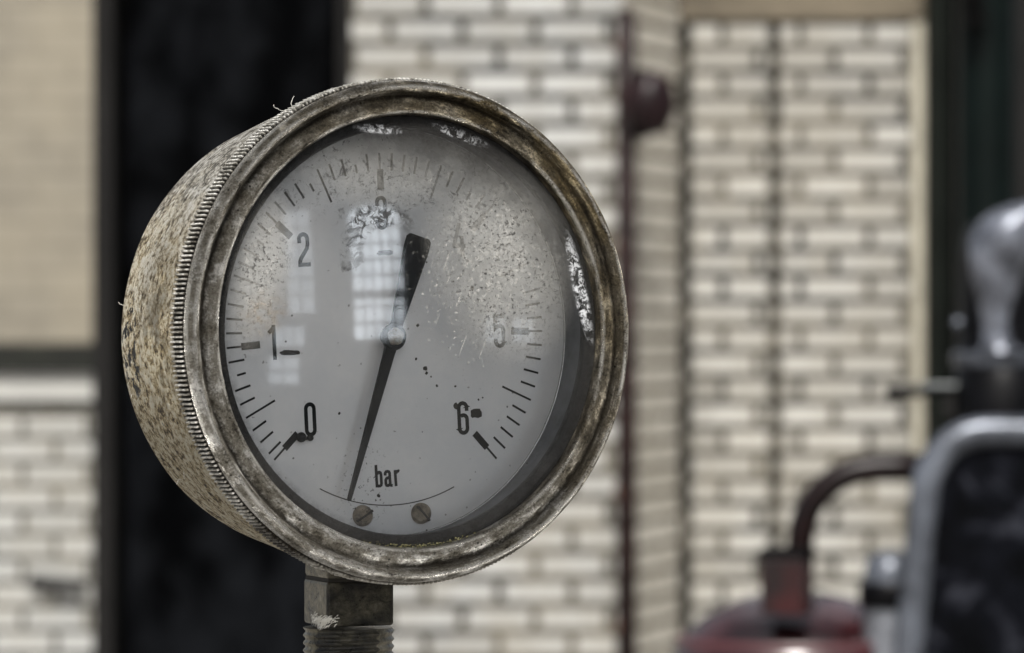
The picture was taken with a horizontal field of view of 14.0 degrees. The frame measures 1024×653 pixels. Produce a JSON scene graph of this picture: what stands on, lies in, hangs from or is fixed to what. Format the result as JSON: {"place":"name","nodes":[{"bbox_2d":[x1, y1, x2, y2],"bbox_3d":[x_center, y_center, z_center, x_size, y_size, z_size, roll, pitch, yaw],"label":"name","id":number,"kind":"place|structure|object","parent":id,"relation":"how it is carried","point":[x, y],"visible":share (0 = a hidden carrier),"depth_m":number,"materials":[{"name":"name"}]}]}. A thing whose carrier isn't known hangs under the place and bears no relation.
{"place":"outdoors","nodes":[
{"label":"outdoors","id":0,"kind":"place"},
{"bbox_2d":[0,0,92,652],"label":"brick wall","id":1,"kind":"structure","parent":0,"point":[46,273],"depth_m":14.32,"materials":[{"name":"beige brick"}]},
{"bbox_2d":[28,573,86,590],"bbox_3d":[-1.549,0.873,14.263,0.198,0.057,0.051,0,0,10],"label":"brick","id":2,"kind":"object","parent":1,"relation":"attached to","point":[38,581],"visible":1,"depth_m":14.25,"materials":[{"name":"black"}]},
{"bbox_2d":[93,0,351,652],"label":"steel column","id":3,"kind":"structure","parent":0,"point":[181,88],"depth_m":9.02,"materials":[{"name":"black metal"}]},
{"bbox_2d":[352,0,679,652],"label":"brick pier","id":4,"kind":"structure","parent":0,"point":[546,68],"depth_m":12.84,"materials":[{"name":"white brick"}]},
{"bbox_2d":[615,7,636,652],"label":"conduit","id":5,"kind":"object","parent":4,"relation":"attached to","point":[626,461],"visible":0.94,"depth_m":12.75,"materials":[{"name":"metal"}]},
{"bbox_2d":[622,68,675,139],"bbox_3d":[0.415,-0.676,12.701,0.150,0.215,0.152,0,0,-35],"label":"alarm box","id":6,"kind":"object","parent":5,"relation":"attached to","point":[648,103],"visible":1,"depth_m":12.65,"materials":[{"name":"red metal"}]},
{"bbox_2d":[924,0,1023,448],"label":"metal door","id":7,"kind":"structure","parent":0,"point":[940,175],"depth_m":13.30,"materials":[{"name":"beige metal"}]},
{"bbox_2d":[948,0,956,426],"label":"door panel","id":8,"kind":"structure","parent":7,"relation":"in","point":[952,4],"depth_m":13.35,"materials":[{"name":"metal"}]},
{"bbox_2d":[957,0,1015,340],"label":"cast column","id":9,"kind":"structure","parent":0,"point":[986,107],"depth_m":10.93,"materials":[{"name":"green metal"}]},
{"label":"ground","id":10,"kind":"structure","parent":0,"visible":0},
{"bbox_2d":[118,78,628,652],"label":"pressure gauge","id":11,"kind":"object","parent":10,"relation":"on","point":[374,340],"visible":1,"depth_m":0.84,"materials":[{"name":"metal"}]},
{"bbox_2d":[673,453,921,652],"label":"red valve","id":12,"kind":"object","parent":10,"relation":"on","point":[788,609],"visible":0.88,"depth_m":4.02,"materials":[{"name":"paint"}]},
{"bbox_2d":[680,0,923,632],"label":"brick wall","id":13,"kind":"structure","parent":10,"relation":"on","point":[801,234],"depth_m":13.50,"materials":[{"name":"brick"}]},
{"bbox_2d":[858,202,1023,652],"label":"pump","id":14,"kind":"object","parent":10,"relation":"on","point":[950,579],"visible":1,"depth_m":4.00,"materials":[{"name":"silver metal"}]}
]}

